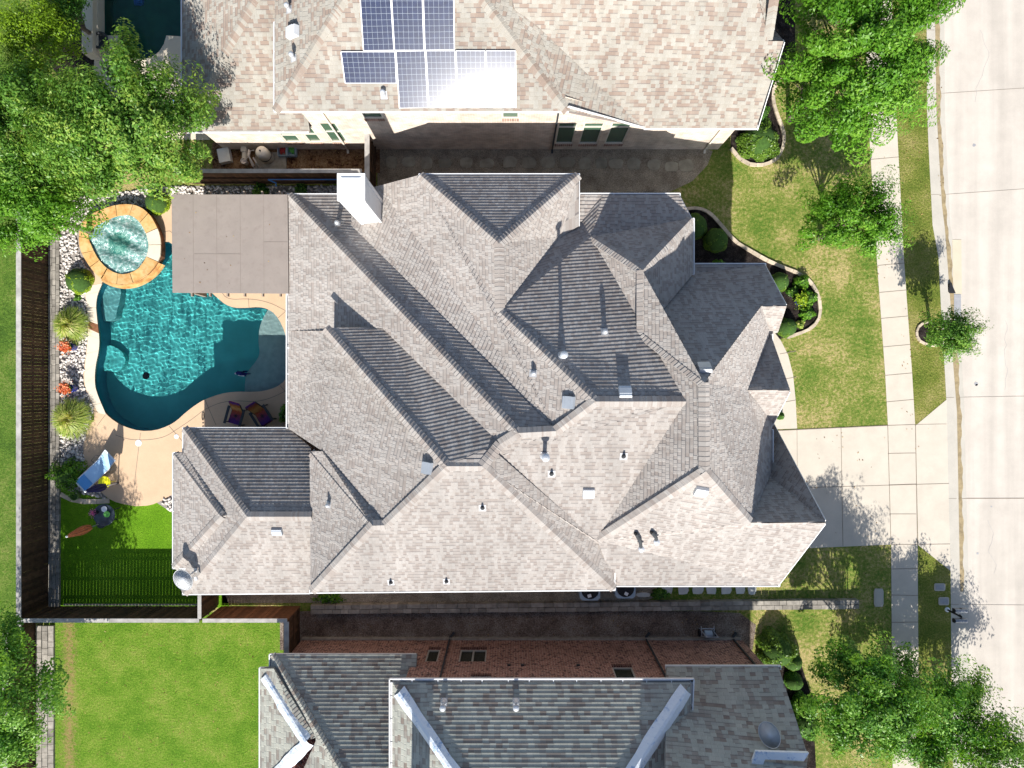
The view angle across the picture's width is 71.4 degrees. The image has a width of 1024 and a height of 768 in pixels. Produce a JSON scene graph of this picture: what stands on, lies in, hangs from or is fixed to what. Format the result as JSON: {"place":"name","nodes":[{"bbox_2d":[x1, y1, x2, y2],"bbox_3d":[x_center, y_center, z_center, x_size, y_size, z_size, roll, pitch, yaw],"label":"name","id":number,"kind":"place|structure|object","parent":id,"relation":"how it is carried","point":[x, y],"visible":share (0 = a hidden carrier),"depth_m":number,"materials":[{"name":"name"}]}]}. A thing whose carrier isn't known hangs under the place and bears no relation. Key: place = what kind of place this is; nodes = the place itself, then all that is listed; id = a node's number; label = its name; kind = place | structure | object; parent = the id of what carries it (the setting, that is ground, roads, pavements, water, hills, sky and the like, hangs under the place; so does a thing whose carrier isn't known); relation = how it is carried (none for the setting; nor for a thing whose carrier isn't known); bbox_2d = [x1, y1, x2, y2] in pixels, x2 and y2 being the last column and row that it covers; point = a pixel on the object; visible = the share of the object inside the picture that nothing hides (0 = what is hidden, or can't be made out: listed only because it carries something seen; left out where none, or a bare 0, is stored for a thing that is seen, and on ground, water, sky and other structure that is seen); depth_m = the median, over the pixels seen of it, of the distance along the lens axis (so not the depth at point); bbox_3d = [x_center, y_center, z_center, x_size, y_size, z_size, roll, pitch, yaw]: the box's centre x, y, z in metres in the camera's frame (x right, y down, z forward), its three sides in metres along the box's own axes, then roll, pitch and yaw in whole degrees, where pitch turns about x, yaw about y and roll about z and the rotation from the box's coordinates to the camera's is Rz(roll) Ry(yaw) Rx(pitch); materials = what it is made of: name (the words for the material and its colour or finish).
{"place":"outdoors","nodes":[
{"label":"outdoors","id":0,"kind":"place"},
{"bbox_2d":[0,0,19,766],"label":"lawn","id":1,"kind":"structure","parent":0,"point":[8,427],"depth_m":31.00,"materials":[{"name":"plant"}]},
{"bbox_2d":[50,396,94,440],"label":"ornamental grass","id":2,"kind":"object","parent":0,"point":[67,419],"depth_m":30.48,"materials":[{"name":"plant"}]},
{"bbox_2d":[60,489,228,607],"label":"turf","id":3,"kind":"structure","parent":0,"point":[125,557],"depth_m":30.99,"materials":[{"name":"plant"}]},
{"bbox_2d":[60,492,109,503],"bbox_3d":[-18.561,5.018,30.972,2.190,0.071,0.385,7,90,0],"label":"bed edging","id":4,"kind":"object","parent":3,"relation":"on","point":[89,501],"visible":0.98,"depth_m":30.94,"materials":[{"name":"stone"}]},
{"bbox_2d":[66,523,104,537],"bbox_3d":[-17.802,6.040,29.581,0.508,2.802,0.440,0,90,0],"label":"closed umbrella","id":5,"kind":"object","parent":3,"relation":"on","point":[82,530],"visible":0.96,"depth_m":29.28,"materials":[{"name":"fabric"}]},
{"bbox_2d":[93,504,120,525],"bbox_3d":[-17.327,5.563,30.635,0.930,0.734,0.930,0,90,0],"label":"round table","id":6,"kind":"object","parent":3,"relation":"on","point":[100,519],"visible":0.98,"depth_m":30.27,"materials":[{"name":"metal"}]},
{"bbox_2d":[21,606,217,622],"bbox_3d":[-16.424,9.652,30.028,7.326,1.896,0.160,0,90,0],"label":"wooden fence","id":7,"kind":"object","parent":3,"relation":"on","point":[124,614],"visible":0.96,"depth_m":29.81,"materials":[{"name":"brown wood"}]},
{"bbox_2d":[63,604,197,605],"bbox_3d":[-16.130,9.587,30.969,6.682,0.084,0.074,0,90,0],"label":"stone border","id":8,"kind":"object","parent":3,"relation":"on","point":[130,604],"visible":0.94,"depth_m":30.94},
{"bbox_2d":[198,595,218,618],"bbox_3d":[-12.750,8.891,30.028,0.150,1.895,1.391,0,90,0],"label":"wooden fence","id":9,"kind":"object","parent":3,"relation":"on","point":[207,604],"visible":0.53,"depth_m":29.72,"materials":[{"name":"brown wood"}]},
{"bbox_2d":[94,35,209,139],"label":"pool deck","id":10,"kind":"structure","parent":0,"point":[171,44],"depth_m":30.99,"materials":[{"name":"concrete"}]},
{"bbox_2d":[31,0,92,47],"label":"tree","id":11,"kind":"object","parent":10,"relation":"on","point":[73,11],"visible":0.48,"depth_m":28.43,"materials":[{"name":"green plant"}]},
{"bbox_2d":[35,613,283,767],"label":"back lawn","id":12,"kind":"structure","parent":0,"point":[85,655],"depth_m":31.00,"materials":[{"name":"plant"}]},
{"bbox_2d":[36,625,54,767],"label":"stone border","id":13,"kind":"object","parent":12,"relation":"on","point":[45,650],"visible":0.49,"depth_m":30.88,"materials":[{"name":"stone"}]},
{"bbox_2d":[83,200,285,505],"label":"pool deck","id":14,"kind":"structure","parent":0,"point":[152,479],"depth_m":30.95,"materials":[{"name":"concrete"}]},
{"bbox_2d":[75,449,115,492],"bbox_3d":[-17.824,3.737,30.607,2.115,0.690,0.947,-43,90,0],"label":"chaise longue","id":15,"kind":"object","parent":14,"relation":"on","point":[96,470],"visible":0.93,"depth_m":30.58,"materials":[{"name":"fabric"}]},
{"bbox_2d":[79,204,164,288],"bbox_3d":[-16.788,-5.917,30.904,3.505,0.792,3.565,0,90,0],"label":"spa","id":16,"kind":"object","parent":14,"relation":"on","point":[125,245],"visible":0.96,"depth_m":30.58,"materials":[{"name":"beige stone"}]},
{"bbox_2d":[84,242,285,430],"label":"swimming pool","id":17,"kind":"structure","parent":14,"relation":"in","point":[163,356],"depth_m":31.06,"materials":[{"name":"liquid"}]},
{"bbox_2d":[172,191,288,296],"bbox_3d":[-11.078,-5.521,29.456,4.634,3.028,4.141,0,90,0],"label":"patio cover","id":18,"kind":"object","parent":14,"relation":"on","point":[252,247],"visible":0.99,"depth_m":27.95,"materials":[{"name":"brown wood"}]},
{"bbox_2d":[223,401,246,426],"bbox_3d":[-11.786,1.262,30.422,0.770,1.063,1.030,16,90,0],"label":"lounge chair","id":19,"kind":"object","parent":14,"relation":"on","point":[237,414],"visible":0.97,"depth_m":30.34,"materials":[{"name":"fabric"}]},
{"bbox_2d":[245,402,276,426],"bbox_3d":[-10.739,1.280,30.422,0.770,1.063,1.030,-32,90,0],"label":"lounge chair","id":20,"kind":"object","parent":14,"relation":"on","point":[262,414],"visible":1,"depth_m":30.35,"materials":[{"name":"fabric"}]},
{"bbox_2d":[59,184,379,511],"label":"river rocks","id":21,"kind":"object","parent":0,"point":[83,348],"visible":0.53,"depth_m":30.92,"materials":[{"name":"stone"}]},
{"bbox_2d":[0,157,108,261],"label":"tree","id":22,"kind":"object","parent":21,"relation":"on","point":[35,222],"visible":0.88,"depth_m":26.49,"materials":[{"name":"green plant"}]},
{"bbox_2d":[45,456,87,497],"bbox_3d":[-19.201,3.865,30.479,1.653,1.202,1.703,28,90,0],"label":"shrub","id":23,"kind":"object","parent":21,"relation":"on","point":[65,474],"visible":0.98,"depth_m":30.47,"materials":[{"name":"green plant"}]},
{"bbox_2d":[51,305,90,343],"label":"ornamental grass","id":24,"kind":"object","parent":21,"relation":"on","point":[67,325],"depth_m":30.49,"materials":[{"name":"plant"}]},
{"bbox_2d":[65,268,94,294],"bbox_3d":[-18.703,-4.429,30.660,1.226,0.751,1.210,0,90,0],"label":"shrub","id":25,"kind":"object","parent":21,"relation":"on","point":[79,281],"visible":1,"depth_m":30.53,"materials":[{"name":"green plant"}]},
{"bbox_2d":[145,191,171,215],"bbox_3d":[-15.304,-7.833,30.699,1.135,0.677,1.148,0,90,0],"label":"shrub","id":26,"kind":"object","parent":21,"relation":"on","point":[155,206],"visible":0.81,"depth_m":30.57,"materials":[{"name":"green plant"}]},
{"bbox_2d":[212,142,379,172],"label":"side soil","id":27,"kind":"structure","parent":0,"point":[352,158],"depth_m":30.99,"materials":[{"name":"soil"}]},
{"bbox_2d":[217,147,232,164],"bbox_3d":[-12.418,-9.865,30.850,0.500,0.300,0.600,-11,90,0],"label":"white board","id":28,"kind":"object","parent":27,"relation":"on","point":[224,155],"visible":1,"depth_m":30.70,"materials":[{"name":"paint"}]},
{"bbox_2d":[240,146,260,168],"bbox_3d":[-11.270,-9.783,30.660,0.764,0.590,0.925,0,90,0],"label":"pool pump","id":29,"kind":"object","parent":27,"relation":"on","point":[245,151],"visible":0.98,"depth_m":30.62,"materials":[{"name":"white plastic"}]},
{"bbox_2d":[255,146,286,168],"bbox_3d":[-10.472,-9.698,30.455,1.350,1.090,0.782,0,90,0],"label":"pool filter","id":30,"kind":"object","parent":27,"relation":"on","point":[265,158],"visible":1,"depth_m":30.94,"materials":[{"name":"plastic"}]},
{"bbox_2d":[365,134,375,186],"bbox_3d":[-5.913,-9.337,30.027,0.200,1.895,2.022,0,90,0],"label":"wooden fence","id":31,"kind":"object","parent":27,"relation":"on","point":[370,160],"visible":0.74,"depth_m":29.74,"materials":[{"name":"brown wood"}]},
{"bbox_2d":[222,587,657,602],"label":"side gravel","id":32,"kind":"structure","parent":0,"point":[443,597],"depth_m":30.99,"materials":[{"name":"gravel"}]},
{"bbox_2d":[310,593,345,603],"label":"plant","id":33,"kind":"object","parent":32,"relation":"on","point":[330,598],"visible":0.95,"depth_m":30.85,"materials":[{"name":"green plant"}]},
{"bbox_2d":[613,587,635,597],"bbox_3d":[4.804,8.652,30.569,0.860,0.862,0.860,0,90,0],"label":"air conditioner","id":34,"kind":"object","parent":32,"relation":"on","point":[624,592],"visible":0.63,"depth_m":30.17,"materials":[{"name":"metal"}]},
{"bbox_2d":[20,0,952,767],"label":"lawn","id":35,"kind":"structure","parent":0,"point":[836,360],"depth_m":31.00,"materials":[{"name":"plant"}]},
{"bbox_2d":[2,623,35,767],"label":"wooden fence","id":36,"kind":"object","parent":35,"relation":"on","point":[30,629],"visible":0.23,"depth_m":30.60,"materials":[{"name":"brown wood"}]},
{"bbox_2d":[0,46,62,196],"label":"tree","id":37,"kind":"object","parent":35,"relation":"on","point":[19,88],"visible":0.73,"depth_m":25.63,"materials":[{"name":"green plant"}]},
{"bbox_2d":[16,184,48,629],"bbox_3d":[-20.130,0.286,30.028,0.200,1.896,19.528,0,90,0],"label":"wooden fence","id":38,"kind":"object","parent":35,"relation":"on","point":[32,543],"visible":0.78,"depth_m":29.86,"materials":[{"name":"brown wood"}]},
{"bbox_2d":[0,601,75,767],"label":"tree","id":39,"kind":"object","parent":35,"relation":"on","point":[14,721],"visible":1,"depth_m":25.85,"materials":[{"name":"green plant"}]},
{"bbox_2d":[0,0,89,81],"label":"tree","id":40,"kind":"object","parent":35,"relation":"on","point":[21,30],"visible":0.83,"depth_m":26.96,"materials":[{"name":"green plant"}]},
{"bbox_2d":[0,128,97,197],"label":"tree","id":41,"kind":"object","parent":35,"relation":"on","point":[47,184],"visible":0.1,"depth_m":26.95,"materials":[{"name":"green plant"}]},
{"bbox_2d":[48,235,60,606],"bbox_3d":[-19.848,1.597,30.939,0.473,0.147,16.139,0,90,0],"label":"stone border","id":42,"kind":"object","parent":35,"relation":"on","point":[54,493],"visible":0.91,"depth_m":30.88,"materials":[{"name":"stone"}]},
{"bbox_2d":[36,0,93,77],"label":"planting bed","id":43,"kind":"object","parent":35,"relation":"on","point":[85,58],"visible":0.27,"depth_m":30.99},
{"bbox_2d":[82,0,104,59],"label":"raised wall","id":44,"kind":"structure","parent":35,"relation":"on","point":[94,18],"depth_m":30.44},
{"bbox_2d":[8,17,221,207],"bbox_3d":[-14.156,-9.678,27.164,7.643,7.686,6.528,0,90,0],"label":"tree","id":45,"kind":"object","parent":35,"relation":"on","point":[132,121],"visible":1,"depth_m":24.73,"materials":[{"name":"green plant"}]},
{"bbox_2d":[104,0,180,58],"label":"neighbour pool","id":46,"kind":"structure","parent":35,"relation":"in","point":[154,22],"depth_m":31.08,"materials":[{"name":"liquid"}]},
{"bbox_2d":[202,606,300,622],"bbox_3d":[-10.902,9.652,30.028,3.456,1.896,0.160,0,90,0],"label":"wooden fence","id":47,"kind":"object","parent":35,"relation":"on","point":[252,614],"visible":1,"depth_m":29.82,"materials":[{"name":"red wood"}]},
{"bbox_2d":[174,169,362,183],"bbox_3d":[-9.957,-8.696,30.028,7.652,1.895,0.160,0,90,0],"label":"wooden fence","id":48,"kind":"object","parent":35,"relation":"on","point":[232,176],"visible":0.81,"depth_m":29.71,"materials":[{"name":"brown wood"}]},
{"bbox_2d":[181,0,784,153],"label":"house","id":49,"kind":"structure","parent":35,"relation":"on","point":[639,74],"depth_m":25.63,"materials":[{"name":"beige"}]},
{"bbox_2d":[319,124,348,144],"bbox_3d":[-7.254,-10.225,29.121,0.681,2.406,0.120,0,90,0],"label":"window","id":50,"kind":"structure","parent":49,"relation":"in","point":[327,129],"depth_m":29.22,"materials":[{"name":"green glass"}]},
{"bbox_2d":[341,51,396,83],"bbox_3d":[-4.907,-10.913,24.590,1.871,0.593,0.851,0,90,0],"label":"solar panel","id":51,"kind":"object","parent":49,"relation":"attached to","point":[369,67],"visible":1,"depth_m":24.57,"materials":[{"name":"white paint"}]},
{"bbox_2d":[360,0,393,50],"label":"solar panel","id":52,"kind":"object","parent":49,"relation":"attached to","point":[377,24],"visible":1,"depth_m":23.84,"materials":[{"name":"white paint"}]},
{"bbox_2d":[391,0,424,50],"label":"solar panel","id":53,"kind":"object","parent":49,"relation":"attached to","point":[408,24],"visible":1,"depth_m":23.82,"materials":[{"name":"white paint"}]},
{"bbox_2d":[396,50,427,107],"bbox_3d":[-3.479,-10.581,24.816,1.064,1.080,1.567,0,90,0],"label":"solar panel","id":54,"kind":"object","parent":49,"relation":"attached to","point":[412,78],"visible":1,"depth_m":24.79,"materials":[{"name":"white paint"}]},
{"bbox_2d":[423,0,454,50],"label":"solar panel","id":55,"kind":"object","parent":49,"relation":"attached to","point":[439,24],"visible":1,"depth_m":23.82,"materials":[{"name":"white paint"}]},
{"bbox_2d":[426,50,456,107],"bbox_3d":[-2.444,-10.588,24.811,1.036,1.070,1.553,0,90,0],"label":"solar panel","id":56,"kind":"object","parent":49,"relation":"attached to","point":[441,78],"visible":1,"depth_m":24.77,"materials":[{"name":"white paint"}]},
{"bbox_2d":[456,50,486,107],"bbox_3d":[-1.411,-10.588,24.811,1.042,1.070,1.553,0,90,0],"label":"solar panel","id":57,"kind":"object","parent":49,"relation":"attached to","point":[471,77],"visible":1,"depth_m":24.77,"materials":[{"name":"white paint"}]},
{"bbox_2d":[486,50,515,107],"bbox_3d":[-0.372,-10.588,24.811,1.058,1.070,1.553,0,90,0],"label":"solar panel","id":58,"kind":"object","parent":49,"relation":"attached to","point":[501,77],"visible":1,"depth_m":24.77,"materials":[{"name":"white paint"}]},
{"bbox_2d":[555,124,577,145],"bbox_3d":[2.197,-10.225,29.215,0.766,2.595,0.120,0,90,0],"label":"window","id":59,"kind":"structure","parent":49,"relation":"in","point":[565,134],"depth_m":29.32,"materials":[{"name":"green glass"}]},
{"bbox_2d":[578,124,603,145],"bbox_3d":[3.225,-10.225,29.215,0.806,2.595,0.120,0,90,0],"label":"window","id":60,"kind":"structure","parent":49,"relation":"in","point":[590,135],"depth_m":29.34,"materials":[{"name":"green glass"}]},
{"bbox_2d":[604,124,630,145],"bbox_3d":[4.314,-10.225,29.215,0.806,2.595,0.120,0,90,0],"label":"window","id":61,"kind":"structure","parent":49,"relation":"in","point":[617,133],"depth_m":29.34,"materials":[{"name":"green glass"}]},
{"bbox_2d":[171,172,825,595],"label":"house","id":62,"kind":"structure","parent":35,"relation":"on","point":[527,382],"depth_m":24.56,"materials":[{"name":"grey"}]},
{"bbox_2d":[173,568,197,589],"bbox_3d":[-12.440,7.449,27.330,0.828,0.692,0.846,0,90,0],"label":"satellite dish","id":63,"kind":"object","parent":62,"relation":"attached to","point":[182,579],"visible":1,"depth_m":27.11,"materials":[{"name":"metal"}]},
{"bbox_2d":[259,632,808,767],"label":"house","id":64,"kind":"structure","parent":35,"relation":"on","point":[646,701],"depth_m":25.85,"materials":[{"name":"grey"}]},
{"bbox_2d":[458,647,486,661],"bbox_3d":[-1.590,11.095,29.191,1.101,1.496,0.119,0,90,0],"label":"window","id":65,"kind":"structure","parent":64,"relation":"in","point":[465,655],"depth_m":29.24,"materials":[{"name":"black glass"}]},
{"bbox_2d":[611,664,635,677],"bbox_3d":[4.296,11.095,27.118,0.795,1.965,0.119,0,90,0],"label":"window","id":66,"kind":"structure","parent":64,"relation":"in","point":[618,672],"depth_m":27.61,"materials":[{"name":"black glass"}]},
{"bbox_2d":[758,721,780,748],"bbox_3d":[8.869,12.090,24.743,0.718,0.643,0.816,0,90,0],"label":"satellite dish","id":67,"kind":"object","parent":64,"relation":"attached to","point":[769,734],"visible":1,"depth_m":24.57,"materials":[{"name":"metal"}]},
{"bbox_2d":[311,598,858,613],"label":"retaining wall","id":68,"kind":"structure","parent":35,"relation":"on","point":[584,606],"depth_m":30.70,"materials":[{"name":"concrete"}]},
{"bbox_2d":[688,210,817,338],"bbox_3d":[10.019,-4.520,30.992,7.414,0.001,3.234,34,90,0],"label":"planting bed","id":69,"kind":"object","parent":35,"relation":"on","point":[732,252],"visible":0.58,"depth_m":30.99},
{"bbox_2d":[690,212,706,239],"bbox_3d":[7.870,-6.832,30.658,1.241,0.759,1.205,0,90,0],"label":"shrub","id":70,"kind":"object","parent":69,"relation":"on","point":[700,226],"visible":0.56,"depth_m":30.41,"materials":[{"name":"green plant"}]},
{"bbox_2d":[703,228,727,252],"bbox_3d":[8.822,-6.210,30.653,1.107,0.760,1.103,0,90,0],"label":"shrub","id":71,"kind":"object","parent":69,"relation":"on","point":[715,240],"visible":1,"depth_m":30.50,"materials":[{"name":"green plant"}]},
{"bbox_2d":[686,206,821,338],"bbox_3d":[10.768,-5.398,30.950,2.384,0.116,7.529,-38,90,0],"label":"bed edging","id":72,"kind":"object","parent":69,"relation":"on","point":[756,254],"visible":0.97,"depth_m":30.90,"materials":[{"name":"stone"}]},
{"bbox_2d":[771,272,788,291],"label":"shrub","id":73,"kind":"object","parent":69,"relation":"on","point":[781,279],"visible":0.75,"depth_m":30.44,"materials":[{"name":"green plant"}]},
{"bbox_2d":[778,318,796,337],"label":"shrub","id":74,"kind":"object","parent":69,"relation":"on","point":[788,327],"visible":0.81,"depth_m":30.56,"materials":[{"name":"green plant"}]},
{"bbox_2d":[729,67,787,166],"bbox_3d":[11.562,-11.536,30.950,1.990,0.113,4.925,34,90,0],"label":"bed edging","id":75,"kind":"object","parent":35,"relation":"on","point":[773,160],"visible":0.81,"depth_m":30.90,"materials":[{"name":"stone"}]},
{"bbox_2d":[731,0,794,162],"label":"planting bed","id":76,"kind":"object","parent":35,"relation":"on","point":[784,30],"visible":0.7,"depth_m":30.99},
{"bbox_2d":[735,118,780,162],"bbox_3d":[10.650,-10.576,30.603,1.967,0.933,1.942,0,90,0],"label":"shrub","id":77,"kind":"object","parent":76,"relation":"on","point":[760,143],"visible":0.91,"depth_m":30.48,"materials":[{"name":"green plant"}]},
{"bbox_2d":[761,639,815,767],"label":"planting bed","id":78,"kind":"object","parent":35,"relation":"on","point":[810,749],"visible":0.1,"depth_m":30.99,"materials":[{"name":"soil"}]},
{"bbox_2d":[755,625,798,667],"bbox_3d":[11.317,11.462,30.400,1.777,1.349,1.773,35,90,0],"label":"shrub","id":79,"kind":"object","parent":78,"relation":"on","point":[776,648],"visible":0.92,"depth_m":30.26,"materials":[{"name":"green plant"}]},
{"bbox_2d":[783,670,802,689],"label":"shrub","id":80,"kind":"object","parent":78,"relation":"on","point":[792,680],"visible":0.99,"depth_m":30.54,"materials":[{"name":"green plant"}]},
{"bbox_2d":[790,689,820,740],"bbox_3d":[12.521,14.422,30.413,1.758,1.329,1.891,37,90,0],"label":"shrub","id":81,"kind":"object","parent":78,"relation":"on","point":[805,726],"visible":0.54,"depth_m":30.13,"materials":[{"name":"green plant"}]},
{"bbox_2d":[770,41,877,138],"bbox_3d":[11.890,-11.313,28.651,4.306,4.715,3.780,0,90,0],"label":"tree","id":82,"kind":"object","parent":35,"relation":"on","point":[796,112],"visible":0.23,"depth_m":27.36,"materials":[{"name":"green plant"}]},
{"bbox_2d":[795,164,915,260],"bbox_3d":[13.435,-6.688,28.781,4.596,4.454,3.699,0,90,0],"label":"tree","id":83,"kind":"object","parent":35,"relation":"on","point":[842,205],"visible":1,"depth_m":27.49,"materials":[{"name":"green plant"}]},
{"bbox_2d":[762,0,965,167],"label":"tree","id":84,"kind":"object","parent":35,"relation":"on","point":[885,87],"visible":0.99,"depth_m":24.37,"materials":[{"name":"green plant"}]},
{"bbox_2d":[793,630,950,767],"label":"tree","id":85,"kind":"object","parent":35,"relation":"on","point":[872,677],"visible":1,"depth_m":26.36,"materials":[{"name":"green plant"}]},
{"bbox_2d":[860,641,995,767],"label":"tree","id":86,"kind":"object","parent":35,"relation":"on","point":[938,741],"visible":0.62,"depth_m":27.66,"materials":[{"name":"green plant"}]},
{"bbox_2d":[280,611,755,649],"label":"side soil","id":87,"kind":"structure","parent":0,"point":[656,624],"depth_m":30.99,"materials":[{"name":"soil"}]},
{"bbox_2d":[284,608,299,652],"bbox_3d":[-9.217,10.859,30.048,0.200,1.856,2.283,0,90,0],"label":"wooden fence","id":88,"kind":"object","parent":87,"relation":"on","point":[291,633],"visible":0.63,"depth_m":29.89,"materials":[{"name":"brown wood"}]},
{"bbox_2d":[377,149,712,192],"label":"side gravel","id":89,"kind":"structure","parent":0,"point":[625,179],"depth_m":30.99,"materials":[{"name":"gravel"}]},
{"bbox_2d":[773,333,796,428],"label":"front walk","id":90,"kind":"structure","parent":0,"point":[789,420],"depth_m":30.99,"materials":[{"name":"concrete"}]},
{"bbox_2d":[779,426,890,547],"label":"driveway","id":91,"kind":"structure","parent":0,"point":[807,449],"depth_m":30.99,"materials":[{"name":"concrete"}]},
{"bbox_2d":[867,1,918,767],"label":"sidewalk","id":92,"kind":"structure","parent":0,"point":[901,439],"depth_m":30.99,"materials":[{"name":"concrete"}]},
{"bbox_2d":[897,0,945,423],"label":"verge","id":93,"kind":"structure","parent":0,"point":[928,368],"depth_m":31.00,"materials":[{"name":"green plant"}]},
{"bbox_2d":[918,322,937,344],"bbox_3d":[18.022,-2.185,30.990,0.956,0.001,0.978,0,90,0],"label":"planting bed","id":94,"kind":"object","parent":93,"relation":"on","point":[922,331],"visible":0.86,"depth_m":30.99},
{"bbox_2d":[918,305,993,364],"bbox_3d":[17.610,-1.990,29.185,2.695,3.669,2.433,0,90,0],"label":"tree","id":95,"kind":"object","parent":94,"relation":"on","point":[956,331],"visible":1,"depth_m":28.21,"materials":[{"name":"green plant"}]},
{"bbox_2d":[916,400,950,570],"bbox_3d":[18.285,4.418,30.986,1.386,0.001,7.459,-1,90,0],"label":"driveway apron","id":96,"kind":"object","parent":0,"point":[932,491],"visible":1,"depth_m":30.99,"materials":[{"name":"concrete"}]},
{"bbox_2d":[918,545,951,767],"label":"verge","id":97,"kind":"structure","parent":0,"point":[934,628],"depth_m":31.00,"materials":[{"name":"green plant"}]},
{"bbox_2d":[945,607,967,622],"bbox_3d":[18.757,9.694,30.378,0.535,1.244,0.604,0,90,0],"label":"mailbox post","id":98,"kind":"object","parent":97,"relation":"on","point":[955,611],"visible":1,"depth_m":29.79,"materials":[{"name":"metal"}]},
{"bbox_2d":[934,663,1002,729],"bbox_3d":[18.407,12.527,29.190,2.459,3.628,2.560,43,90,0],"label":"tree","id":99,"kind":"object","parent":97,"relation":"on","point":[979,691],"visible":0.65,"depth_m":28.09,"materials":[{"name":"green plant"}]},
{"bbox_2d":[941,697,1023,767],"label":"tree","id":100,"kind":"object","parent":97,"relation":"on","point":[1005,749],"visible":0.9,"depth_m":27.53,"materials":[{"name":"green plant"}]},
{"bbox_2d":[930,0,1023,767],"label":"road","id":101,"kind":"structure","parent":0,"point":[987,229],"depth_m":31.12,"materials":[{"name":"concrete"}]},
{"bbox_2d":[97,88,1023,649],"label":"paving joints","id":102,"kind":"object","parent":101,"relation":"on","point":[817,428],"visible":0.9,"depth_m":30.98,"materials":[{"name":"concrete"}]},
{"bbox_2d":[927,2,970,767],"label":"kerb","id":103,"kind":"structure","parent":101,"relation":"on","point":[959,639],"depth_m":30.99,"materials":[{"name":"concrete"}]},
{"bbox_2d":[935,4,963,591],"bbox_3d":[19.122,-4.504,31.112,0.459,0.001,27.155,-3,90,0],"label":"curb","id":104,"kind":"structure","parent":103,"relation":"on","point":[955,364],"depth_m":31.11,"materials":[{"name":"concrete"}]},
{"bbox_2d":[948,240,961,319],"bbox_3d":[19.304,-4.435,31.051,0.652,0.142,3.739,0,90,0],"label":"storm drain","id":105,"kind":"object","parent":103,"relation":"in","point":[957,267],"visible":0.88,"depth_m":31.11,"materials":[{"name":"concrete"}]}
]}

